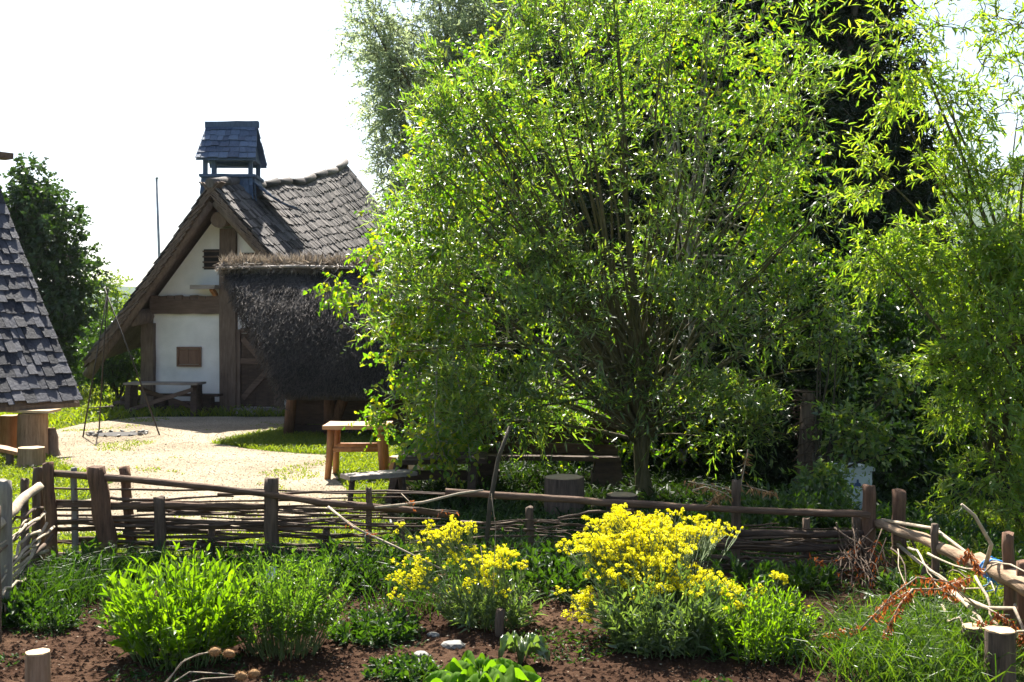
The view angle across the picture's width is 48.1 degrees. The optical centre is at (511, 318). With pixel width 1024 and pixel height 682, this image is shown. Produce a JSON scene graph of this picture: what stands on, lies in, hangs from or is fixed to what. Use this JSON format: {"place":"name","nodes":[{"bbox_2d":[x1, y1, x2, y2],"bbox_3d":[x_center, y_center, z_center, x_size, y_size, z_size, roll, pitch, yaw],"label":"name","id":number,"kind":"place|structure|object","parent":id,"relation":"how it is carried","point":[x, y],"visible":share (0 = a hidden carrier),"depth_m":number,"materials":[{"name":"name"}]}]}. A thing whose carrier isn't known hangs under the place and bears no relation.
{"place":"outdoors","nodes":[
{"label":"outdoors","id":0,"kind":"place"},
{"bbox_2d":[0,377,323,425],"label":"meadow grass","id":1,"kind":"structure","parent":0,"point":[72,415],"depth_m":26.55,"materials":[{"name":"green plant"}]},
{"bbox_2d":[56,416,347,535],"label":"gravel yard","id":2,"kind":"structure","parent":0,"point":[241,479],"depth_m":18.37,"materials":[{"name":"beige gravel"}]},
{"bbox_2d":[48,427,60,456],"bbox_3d":[-7.601,2.038,18.907,0.302,0.463,0.311,0,0,0],"label":"firewood log","id":3,"kind":"object","parent":2,"relation":"on","point":[53,443],"visible":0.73,"depth_m":18.83,"materials":[{"name":"brown wood"}]},
{"bbox_2d":[85,430,148,436],"bbox_3d":[-7.699,2.252,22.369,1.190,0.092,1.046,0,0,0],"label":"fire pit","id":4,"kind":"object","parent":2,"relation":"on","point":[112,433],"visible":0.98,"depth_m":22.43,"materials":[{"name":"grey stone"}]},
{"bbox_2d":[82,288,159,436],"bbox_3d":[-7.658,0.842,22.677,1.429,2.866,1.373,0,0,-14],"label":"fire tripod","id":5,"kind":"object","parent":2,"relation":"on","point":[106,316],"visible":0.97,"depth_m":22.31,"materials":[{"name":"metal"}]},
{"bbox_2d":[58,417,325,518],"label":"yard tufts","id":6,"kind":"object","parent":2,"relation":"on","point":[148,441],"visible":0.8,"depth_m":17.86,"materials":[{"name":"green plant"}]},
{"bbox_2d":[0,572,978,681],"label":"garden soil","id":7,"kind":"structure","parent":0,"point":[444,658],"depth_m":7.65,"materials":[{"name":"brown soil"}]},
{"bbox_2d":[1,585,50,628],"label":"weed","id":8,"kind":"object","parent":7,"relation":"on","point":[15,600],"visible":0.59,"depth_m":8.44,"materials":[{"name":"green plant"}]},
{"bbox_2d":[0,478,54,642],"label":"branch fence","id":9,"kind":"object","parent":7,"relation":"on","point":[9,510],"visible":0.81,"depth_m":9.01,"materials":[{"name":"grey wood"}]},
{"bbox_2d":[25,647,50,681],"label":"cut stake","id":10,"kind":"object","parent":7,"relation":"on","point":[37,665],"visible":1,"depth_m":6.94,"materials":[{"name":"brown wood"}]},
{"bbox_2d":[14,564,76,604],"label":"weed","id":11,"kind":"object","parent":7,"relation":"on","point":[46,571],"visible":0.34,"depth_m":9.08,"materials":[{"name":"green plant"}]},
{"bbox_2d":[9,593,83,633],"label":"weed","id":12,"kind":"object","parent":7,"relation":"on","point":[65,618],"visible":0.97,"depth_m":8.32,"materials":[{"name":"green plant"}]},
{"bbox_2d":[46,535,115,575],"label":"weed","id":13,"kind":"object","parent":7,"relation":"on","point":[83,546],"visible":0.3,"depth_m":9.71,"materials":[{"name":"green plant"}]},
{"bbox_2d":[116,545,173,579],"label":"weed","id":14,"kind":"object","parent":7,"relation":"on","point":[144,553],"visible":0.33,"depth_m":9.96,"materials":[{"name":"green plant"}]},
{"bbox_2d":[92,540,272,670],"bbox_3d":[-2.247,1.878,7.651,1.173,0.830,1.074,0,0,36],"label":"herb clump","id":15,"kind":"object","parent":7,"relation":"on","point":[182,617],"visible":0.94,"depth_m":7.44,"materials":[{"name":"green plant"}]},
{"bbox_2d":[174,545,244,578],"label":"weed","id":16,"kind":"object","parent":7,"relation":"on","point":[223,557],"visible":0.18,"depth_m":9.89,"materials":[{"name":"green plant"}]},
{"bbox_2d":[165,645,260,681],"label":"teasel","id":17,"kind":"object","parent":7,"relation":"on","point":[254,673],"visible":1,"depth_m":6.89,"materials":[{"name":"dried plant stalk"},{"name":"dry brown seed head"}]},
{"bbox_2d":[9,529,481,620],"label":"garden plants","id":18,"kind":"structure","parent":7,"relation":"on","point":[84,580],"depth_m":9.29,"materials":[{"name":"green plant"}]},
{"bbox_2d":[235,541,306,584],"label":"weed","id":19,"kind":"object","parent":7,"relation":"on","point":[254,552],"visible":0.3,"depth_m":9.86,"materials":[{"name":"green plant"}]},
{"bbox_2d":[211,547,355,661],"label":"herb bush","id":20,"kind":"object","parent":7,"relation":"on","point":[271,608],"visible":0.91,"depth_m":7.65,"materials":[{"name":"green plant"}]},
{"bbox_2d":[289,536,363,589],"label":"weed","id":21,"kind":"object","parent":7,"relation":"on","point":[323,552],"visible":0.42,"depth_m":9.68,"materials":[{"name":"green plant"}]},
{"bbox_2d":[326,534,423,595],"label":"weed","id":22,"kind":"object","parent":7,"relation":"on","point":[367,574],"visible":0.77,"depth_m":9.52,"materials":[{"name":"green plant"}]},
{"bbox_2d":[327,607,426,646],"bbox_3d":[-0.956,2.177,8.149,0.706,0.230,0.705,0,0,0],"label":"strawberry patch","id":23,"kind":"object","parent":7,"relation":"on","point":[377,627],"visible":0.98,"depth_m":8.06,"materials":[{"name":"green plant"}]},
{"bbox_2d":[360,651,442,681],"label":"mint tuft","id":24,"kind":"object","parent":7,"relation":"on","point":[418,665],"visible":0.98,"depth_m":7.23,"materials":[{"name":"green plant"}]},
{"bbox_2d":[381,529,447,580],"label":"weed","id":25,"kind":"object","parent":7,"relation":"on","point":[396,539],"visible":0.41,"depth_m":9.90,"materials":[{"name":"green plant"}]},
{"bbox_2d":[327,506,445,571],"bbox_3d":[-1.101,1.879,9.776,1.233,0.450,0.076,0,0,29],"label":"fallen rod","id":26,"kind":"object","parent":25,"relation":"on","point":[368,534],"visible":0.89,"depth_m":9.78,"materials":[{"name":"brown wood"}]},
{"bbox_2d":[339,493,458,539],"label":"withered branch","id":27,"kind":"object","parent":26,"relation":"hanging from","point":[405,502],"visible":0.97,"depth_m":10.03,"materials":[{"name":"brown wood"}]},
{"bbox_2d":[374,489,483,508],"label":"dry branch","id":28,"kind":"object","parent":27,"relation":"on","point":[416,503],"visible":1,"depth_m":10.04,"materials":[{"name":"brown wood"}]},
{"bbox_2d":[0,573,937,681],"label":"seedlings","id":29,"kind":"object","parent":7,"relation":"on","point":[582,649],"visible":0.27,"depth_m":7.94,"materials":[{"name":"green plant"}]},
{"bbox_2d":[385,515,553,632],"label":"woad plant","id":30,"kind":"object","parent":7,"relation":"on","point":[466,610],"visible":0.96,"depth_m":8.43,"materials":[{"name":"yellow plant"}]},
{"bbox_2d":[423,650,541,681],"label":"rhubarb","id":31,"kind":"object","parent":7,"relation":"on","point":[468,667],"visible":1,"depth_m":6.87,"materials":[{"name":"green plant"}]},
{"bbox_2d":[446,541,519,592],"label":"weed","id":32,"kind":"object","parent":7,"relation":"on","point":[480,549],"visible":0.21,"depth_m":9.56,"materials":[{"name":"green plant"}]},
{"bbox_2d":[495,607,504,636],"bbox_3d":[-0.085,2.180,8.148,0.076,0.240,0.066,0,0,0],"label":"garden stake","id":33,"kind":"object","parent":7,"relation":"on","point":[499,621],"visible":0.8,"depth_m":8.12,"materials":[{"name":"brown wood"}]},
{"bbox_2d":[481,524,560,577],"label":"weed","id":34,"kind":"object","parent":7,"relation":"on","point":[522,542],"visible":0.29,"depth_m":9.97,"materials":[{"name":"green plant"}]},
{"bbox_2d":[498,631,549,664],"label":"dock plant","id":35,"kind":"object","parent":7,"relation":"on","point":[514,642],"visible":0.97,"depth_m":7.44,"materials":[{"name":"green plant"}]},
{"bbox_2d":[500,540,592,602],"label":"weed","id":36,"kind":"object","parent":7,"relation":"on","point":[568,581],"visible":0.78,"depth_m":9.29,"materials":[{"name":"green plant"}]},
{"bbox_2d":[539,535,598,579],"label":"weed","id":37,"kind":"object","parent":7,"relation":"on","point":[554,551],"visible":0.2,"depth_m":9.97,"materials":[{"name":"green plant"}]},
{"bbox_2d":[554,503,765,659],"bbox_3d":[1.026,1.840,8.138,1.472,0.906,1.594,0,0,0],"label":"woad plant","id":38,"kind":"object","parent":7,"relation":"on","point":[644,609],"visible":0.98,"depth_m":7.99,"materials":[{"name":"yellow plant"}]},
{"bbox_2d":[445,479,906,587],"bbox_3d":[1.490,1.914,9.908,4.175,0.920,1.140,0,0,0],"label":"pole fence","id":39,"kind":"object","parent":7,"relation":"on","point":[862,527],"visible":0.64,"depth_m":10.27,"materials":[{"name":"brown wood"}]},
{"bbox_2d":[484,426,510,548],"bbox_3d":[-0.149,1.563,10.164,0.333,1.197,0.079,0,0,-43],"label":"leaning stick","id":40,"kind":"object","parent":39,"relation":"on","point":[492,492],"visible":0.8,"depth_m":10.15,"materials":[{"name":"brown wood"}]},
{"bbox_2d":[708,550,792,598],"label":"weed","id":41,"kind":"object","parent":7,"relation":"on","point":[763,568],"visible":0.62,"depth_m":9.53,"materials":[{"name":"green plant"}]},
{"bbox_2d":[683,574,821,665],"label":"marigold clump","id":42,"kind":"object","parent":7,"relation":"on","point":[749,630],"visible":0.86,"depth_m":7.60,"materials":[{"name":"green plant"}]},
{"bbox_2d":[755,570,788,611],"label":"woad plant","id":43,"kind":"object","parent":7,"relation":"on","point":[783,577],"visible":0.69,"depth_m":8.59,"materials":[{"name":"yellow plant"}]},
{"bbox_2d":[784,558,838,594],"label":"weed","id":44,"kind":"object","parent":7,"relation":"on","point":[806,577],"visible":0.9,"depth_m":9.51,"materials":[{"name":"green plant"}]},
{"bbox_2d":[808,528,888,588],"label":"withered branch","id":45,"kind":"object","parent":7,"relation":"on","point":[858,567],"visible":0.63,"depth_m":9.80,"materials":[{"name":"brown plant"}]},
{"bbox_2d":[771,574,1023,681],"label":"tall grass","id":46,"kind":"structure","parent":7,"relation":"on","point":[917,636],"depth_m":7.33,"materials":[{"name":"green plant"}]},
{"bbox_2d":[961,622,984,668],"bbox_3d":[3.000,2.134,7.453,0.153,0.273,0.156,0,0,0],"label":"cut stump","id":47,"kind":"object","parent":7,"relation":"on","point":[970,629],"visible":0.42,"depth_m":7.39,"materials":[{"name":"brown wood"}]},
{"bbox_2d":[984,625,1015,681],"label":"cut stump","id":48,"kind":"object","parent":7,"relation":"on","point":[1000,641],"visible":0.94,"depth_m":6.93,"materials":[{"name":"grey wood"}]},
{"bbox_2d":[0,332,1023,681],"bbox_3d":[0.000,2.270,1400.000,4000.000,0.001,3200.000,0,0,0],"label":"ground","id":49,"kind":"structure","parent":0,"point":[880,568],"depth_m":14.11,"materials":[{"name":"brown soil"}]},
{"bbox_2d":[0,414,17,455],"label":"log stool","id":50,"kind":"object","parent":49,"relation":"on","point":[8,430],"visible":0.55,"depth_m":18.86,"materials":[{"name":"orange wood"}]},
{"bbox_2d":[0,445,17,465],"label":"plank bench","id":51,"kind":"object","parent":49,"relation":"on","point":[10,452],"visible":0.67,"depth_m":17.39,"materials":[{"name":"orange wood"}]},
{"bbox_2d":[17,446,45,468],"bbox_3d":[-7.248,2.108,17.296,0.419,0.324,0.420,0,0,-26],"label":"log block","id":52,"kind":"object","parent":49,"relation":"on","point":[32,455],"depth_m":17.14,"materials":[{"name":"brown wood"}]},
{"bbox_2d":[17,413,48,453],"bbox_3d":[-7.803,1.909,18.704,0.498,0.723,0.499,0,0,0],"label":"stump table","id":53,"kind":"object","parent":49,"relation":"on","point":[32,429],"visible":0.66,"depth_m":18.51,"materials":[{"name":"brown wood"}]},
{"bbox_2d":[7,408,60,412],"bbox_3d":[-7.798,1.510,18.705,0.700,0.050,0.510,0,0,0],"label":"board","id":54,"kind":"object","parent":53,"relation":"on","point":[50,410],"visible":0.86,"depth_m":18.49,"materials":[{"name":"brown wood"}]},
{"bbox_2d":[0,152,82,427],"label":"shingled shelter","id":55,"kind":"object","parent":49,"relation":"on","point":[35,372],"visible":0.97,"depth_m":19.41,"materials":[{"name":"grey wood"}]},
{"bbox_2d":[0,151,122,390],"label":"maple","id":56,"kind":"object","parent":49,"relation":"on","point":[39,225],"visible":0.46,"depth_m":32.52,"materials":[{"name":"green plant"}]},
{"bbox_2d":[70,306,140,400],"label":"shrub","id":57,"kind":"object","parent":49,"relation":"on","point":[118,370],"visible":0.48,"depth_m":30.21,"materials":[{"name":"green plant"}]},
{"bbox_2d":[88,268,135,326],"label":"shrub","id":58,"kind":"object","parent":49,"relation":"on","point":[102,299],"visible":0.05,"depth_m":40.66,"materials":[{"name":"green plant"}]},
{"bbox_2d":[155,177,159,256],"bbox_3d":[-12.313,-1.320,40.000,0.262,7.182,0.120,0,0,0],"label":"flagpole","id":59,"kind":"object","parent":49,"relation":"on","point":[157,213],"visible":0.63,"depth_m":39.96,"materials":[{"name":"metal"}]},
{"bbox_2d":[123,381,205,415],"bbox_3d":[-8.139,1.888,26.892,1.770,0.775,0.615,0,0,4],"label":"cross braced table","id":60,"kind":"object","parent":49,"relation":"on","point":[132,388],"visible":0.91,"depth_m":26.72,"materials":[{"name":"brown wood"}]},
{"bbox_2d":[146,393,222,412],"bbox_3d":[-7.802,2.039,27.326,1.800,0.476,0.307,0,0,9],"label":"wall bench","id":61,"kind":"object","parent":49,"relation":"on","point":[208,400],"depth_m":27.17,"materials":[{"name":"brown wood"}]},
{"bbox_2d":[32,462,458,571],"bbox_3d":[-2.398,1.805,10.263,3.861,1.049,0.303,0,0,0],"label":"wattle fence","id":62,"kind":"object","parent":49,"relation":"on","point":[101,519],"visible":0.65,"depth_m":10.26,"materials":[{"name":"brown wood"}]},
{"bbox_2d":[81,121,412,414],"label":"timber house","id":63,"kind":"structure","parent":49,"relation":"on","point":[177,319],"depth_m":27.75,"materials":[{"name":"grey wood"}]},
{"bbox_2d":[176,347,201,366],"bbox_3d":[-7.808,0.935,27.732,0.620,0.480,0.070,0,0,9],"label":"window","id":64,"kind":"structure","parent":63,"relation":"in","point":[184,355],"depth_m":27.72,"materials":[{"name":"brown wood"}]},
{"bbox_2d":[240,333,273,406],"bbox_3d":[-6.056,1.245,27.416,0.882,1.750,0.114,0,0,9],"label":"door","id":65,"kind":"structure","parent":63,"relation":"in","point":[255,391],"depth_m":27.43,"materials":[{"name":"brown wood"}]},
{"bbox_2d":[0,422,566,564],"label":"lawn grass","id":66,"kind":"structure","parent":49,"relation":"on","point":[316,442],"depth_m":16.91,"materials":[{"name":"green plant"}]},
{"bbox_2d":[212,250,474,435],"bbox_3d":[-3.296,0.436,22.988,5.377,3.687,4.920,0,0,0],"label":"thatched hut","id":67,"kind":"object","parent":49,"relation":"on","point":[319,374],"visible":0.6,"depth_m":21.70,"materials":[{"name":"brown plant"}]},
{"bbox_2d":[322,421,392,479],"bbox_3d":[-2.199,1.890,16.430,0.920,0.772,0.751,0,0,0],"label":"log table","id":68,"kind":"object","parent":49,"relation":"on","point":[335,447],"visible":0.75,"depth_m":16.14,"materials":[{"name":"orange wood"}]},
{"bbox_2d":[340,469,416,502],"bbox_3d":[-1.604,2.061,13.738,0.880,0.426,0.339,0,0,-31],"label":"plank bench","id":69,"kind":"object","parent":49,"relation":"on","point":[380,474],"visible":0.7,"depth_m":13.65,"materials":[{"name":"grey wood"}]},
{"bbox_2d":[324,0,636,392],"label":"willow","id":70,"kind":"object","parent":49,"relation":"on","point":[381,58],"visible":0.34,"depth_m":32.63,"materials":[{"name":"green plant"}]},
{"bbox_2d":[429,0,727,373],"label":"tree","id":71,"kind":"object","parent":49,"relation":"on","point":[558,58],"visible":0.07,"depth_m":27.23,"materials":[{"name":"green plant"}]},
{"bbox_2d":[877,562,951,612],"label":"weed","id":72,"kind":"object","parent":49,"relation":"on","point":[887,588],"visible":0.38,"depth_m":8.95,"materials":[{"name":"green plant"}]},
{"bbox_2d":[874,503,1023,666],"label":"log fence","id":73,"kind":"object","parent":49,"relation":"on","point":[1006,571],"visible":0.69,"depth_m":8.00,"materials":[{"name":"brown wood"}]},
{"bbox_2d":[812,549,1023,648],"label":"withered branch","id":74,"kind":"object","parent":73,"relation":"on","point":[909,595],"visible":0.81,"depth_m":7.37,"materials":[{"name":"brown wood"}]},
{"bbox_2d":[925,536,1023,583],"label":"weed","id":75,"kind":"object","parent":49,"relation":"on","point":[996,551],"visible":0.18,"depth_m":9.57,"materials":[{"name":"green plant"}]},
{"bbox_2d":[0,0,1023,316],"label":"sky","id":76,"kind":"structure","parent":0,"point":[119,96],"materials":[{"name":"white"}]},
{"bbox_2d":[376,431,1010,565],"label":"shaded soil","id":77,"kind":"structure","parent":0,"point":[396,514],"depth_m":14.25,"materials":[{"name":"brown soil"}]},
{"bbox_2d":[303,18,560,490],"bbox_3d":[-0.715,-0.892,15.113,3.246,6.442,3.230,0,0,-38],"label":"birch","id":78,"kind":"object","parent":77,"relation":"on","point":[435,441],"visible":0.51,"depth_m":15.08,"materials":[{"name":"green plant"}]},
{"bbox_2d":[385,451,486,503],"bbox_3d":[-0.938,2.002,14.396,1.246,0.581,0.886,0,0,0],"label":"trestle table","id":79,"kind":"object","parent":77,"relation":"on","point":[423,474],"visible":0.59,"depth_m":14.14,"materials":[{"name":"brown wood"}]},
{"bbox_2d":[452,210,596,418],"bbox_3d":[0.128,0.523,23.925,4.206,5.583,3.168,0,0,0],"label":"shrub","id":80,"kind":"object","parent":77,"relation":"on","point":[535,332],"visible":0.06,"depth_m":23.48,"materials":[{"name":"green plant"}]},
{"bbox_2d":[475,418,622,488],"bbox_3d":[0.450,1.821,15.496,2.066,0.904,0.659,0,0,0],"label":"timber bench","id":81,"kind":"object","parent":77,"relation":"on","point":[606,466],"visible":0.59,"depth_m":15.44,"materials":[{"name":"brown wood"}]},
{"bbox_2d":[544,474,584,522],"bbox_3d":[0.587,2.023,12.895,0.434,0.494,0.427,0,0,26],"label":"sawn stump","id":82,"kind":"object","parent":77,"relation":"on","point":[565,484],"visible":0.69,"depth_m":12.72,"materials":[{"name":"grey wood"}]},
{"bbox_2d":[516,280,704,466],"bbox_3d":[1.733,1.010,18.439,3.523,3.382,3.110,0,0,0],"label":"shrub","id":83,"kind":"object","parent":77,"relation":"on","point":[564,339],"visible":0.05,"depth_m":18.07,"materials":[{"name":"green plant"}]},
{"bbox_2d":[343,0,886,500],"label":"willow","id":84,"kind":"object","parent":77,"relation":"on","point":[631,364],"visible":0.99,"depth_m":14.07,"materials":[{"name":"green plant"}]},
{"bbox_2d":[606,492,636,515],"bbox_3d":[1.219,2.113,12.778,0.376,0.314,0.358,0,0,0],"label":"sawn stump","id":85,"kind":"object","parent":77,"relation":"on","point":[623,495],"visible":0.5,"depth_m":12.68,"materials":[{"name":"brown wood"}]},
{"bbox_2d":[504,0,841,479],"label":"birch","id":86,"kind":"object","parent":77,"relation":"on","point":[733,106],"visible":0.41,"depth_m":16.37,"materials":[{"name":"green plant"}]},
{"bbox_2d":[438,502,911,564],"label":"shaded grass","id":87,"kind":"structure","parent":77,"relation":"on","point":[470,516],"depth_m":11.53,"materials":[{"name":"green plant"}]},
{"bbox_2d":[640,493,728,532],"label":"weed","id":88,"kind":"object","parent":77,"relation":"on","point":[709,514],"visible":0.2,"depth_m":11.80,"materials":[{"name":"green plant"}]},
{"bbox_2d":[373,457,1010,553],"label":"undergrowth","id":89,"kind":"object","parent":77,"relation":"on","point":[516,485],"visible":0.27,"depth_m":14.34,"materials":[{"name":"green plant"}]},
{"bbox_2d":[608,250,798,478],"bbox_3d":[3.076,0.808,17.405,3.514,3.730,3.280,0,0,0],"label":"shrub","id":90,"kind":"object","parent":77,"relation":"on","point":[692,464],"visible":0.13,"depth_m":16.70,"materials":[{"name":"green plant"}]},
{"bbox_2d":[485,0,974,362],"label":"conifer","id":91,"kind":"object","parent":77,"relation":"on","point":[847,44],"visible":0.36,"depth_m":20.92,"materials":[{"name":"green plant"}]},
{"bbox_2d":[684,450,777,506],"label":"withered branch","id":92,"kind":"object","parent":77,"relation":"on","point":[716,499],"visible":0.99,"depth_m":10.38,"materials":[{"name":"brown wood"}]},
{"bbox_2d":[706,512,785,553],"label":"weed","id":93,"kind":"object","parent":77,"relation":"on","point":[728,521],"visible":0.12,"depth_m":11.22,"materials":[{"name":"green plant"}]},
{"bbox_2d":[719,473,821,538],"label":"weed","id":94,"kind":"object","parent":77,"relation":"on","point":[786,520],"visible":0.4,"depth_m":11.45,"materials":[{"name":"green plant"}]},
{"bbox_2d":[698,277,888,487],"bbox_3d":[3.964,1.061,16.156,2.839,3.320,3.339,0,0,0],"label":"shrub","id":95,"kind":"object","parent":77,"relation":"on","point":[783,458],"visible":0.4,"depth_m":15.39,"materials":[{"name":"green plant"}]},
{"bbox_2d":[791,389,818,489],"bbox_3d":[3.514,1.568,13.714,0.340,1.410,0.478,0,0,0],"label":"twig wrapped post","id":96,"kind":"object","parent":77,"relation":"on","point":[805,447],"visible":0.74,"depth_m":13.61,"materials":[{"name":"brown wood"}]},
{"bbox_2d":[771,476,861,530],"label":"weed","id":97,"kind":"object","parent":77,"relation":"on","point":[834,502],"visible":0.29,"depth_m":11.85,"materials":[{"name":"green plant"}]},
{"bbox_2d":[830,463,874,509],"bbox_3d":[3.844,1.984,13.220,0.520,0.573,0.462,0,0,-8],"label":"white box","id":98,"kind":"object","parent":77,"relation":"on","point":[859,481],"visible":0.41,"depth_m":13.03,"materials":[{"name":"metal"}]},
{"bbox_2d":[821,503,890,542],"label":"weed","id":99,"kind":"object","parent":77,"relation":"on","point":[834,520],"visible":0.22,"depth_m":11.50,"materials":[{"name":"green plant"}]},
{"bbox_2d":[781,305,936,510],"bbox_3d":[3.960,1.100,12.931,1.676,2.502,2.292,0,0,18],"label":"elder","id":100,"kind":"object","parent":77,"relation":"on","point":[829,469],"visible":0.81,"depth_m":12.96,"materials":[{"name":"green plant"}]},
{"bbox_2d":[775,232,987,500],"bbox_3d":[4.980,0.724,15.474,2.949,3.797,3.061,0,0,0],"label":"shrub","id":101,"kind":"object","parent":77,"relation":"on","point":[901,471],"visible":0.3,"depth_m":14.89,"materials":[{"name":"green plant"}]},
{"bbox_2d":[819,0,1023,536],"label":"willow","id":102,"kind":"object","parent":77,"relation":"on","point":[995,267],"visible":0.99,"depth_m":11.47,"materials":[{"name":"green plant"}]},
{"bbox_2d":[876,500,967,546],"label":"weed","id":103,"kind":"object","parent":77,"relation":"on","point":[920,519],"visible":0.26,"depth_m":11.40,"materials":[{"name":"green plant"}]},
{"bbox_2d":[865,251,1021,487],"bbox_3d":[6.319,0.830,16.472,3.389,3.683,3.226,0,0,0],"label":"shrub","id":104,"kind":"object","parent":77,"relation":"on","point":[969,438],"visible":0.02,"depth_m":15.62,"materials":[{"name":"green plant"}]},
{"bbox_2d":[908,512,1023,552],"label":"weed","id":105,"kind":"object","parent":77,"relation":"on","point":[959,526],"visible":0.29,"depth_m":10.54,"materials":[{"name":"green plant"}]},
{"bbox_2d":[877,503,1023,625],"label":"rough grass","id":106,"kind":"structure","parent":0,"point":[911,564],"depth_m":9.93,"materials":[{"name":"green plant"}]},
{"bbox_2d":[931,155,1023,316],"bbox_3d":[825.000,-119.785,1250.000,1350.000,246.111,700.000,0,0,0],"label":"hill","id":107,"kind":"structure","parent":0,"point":[978,223],"depth_m":1220.39,"materials":[{"name":"green plant"}]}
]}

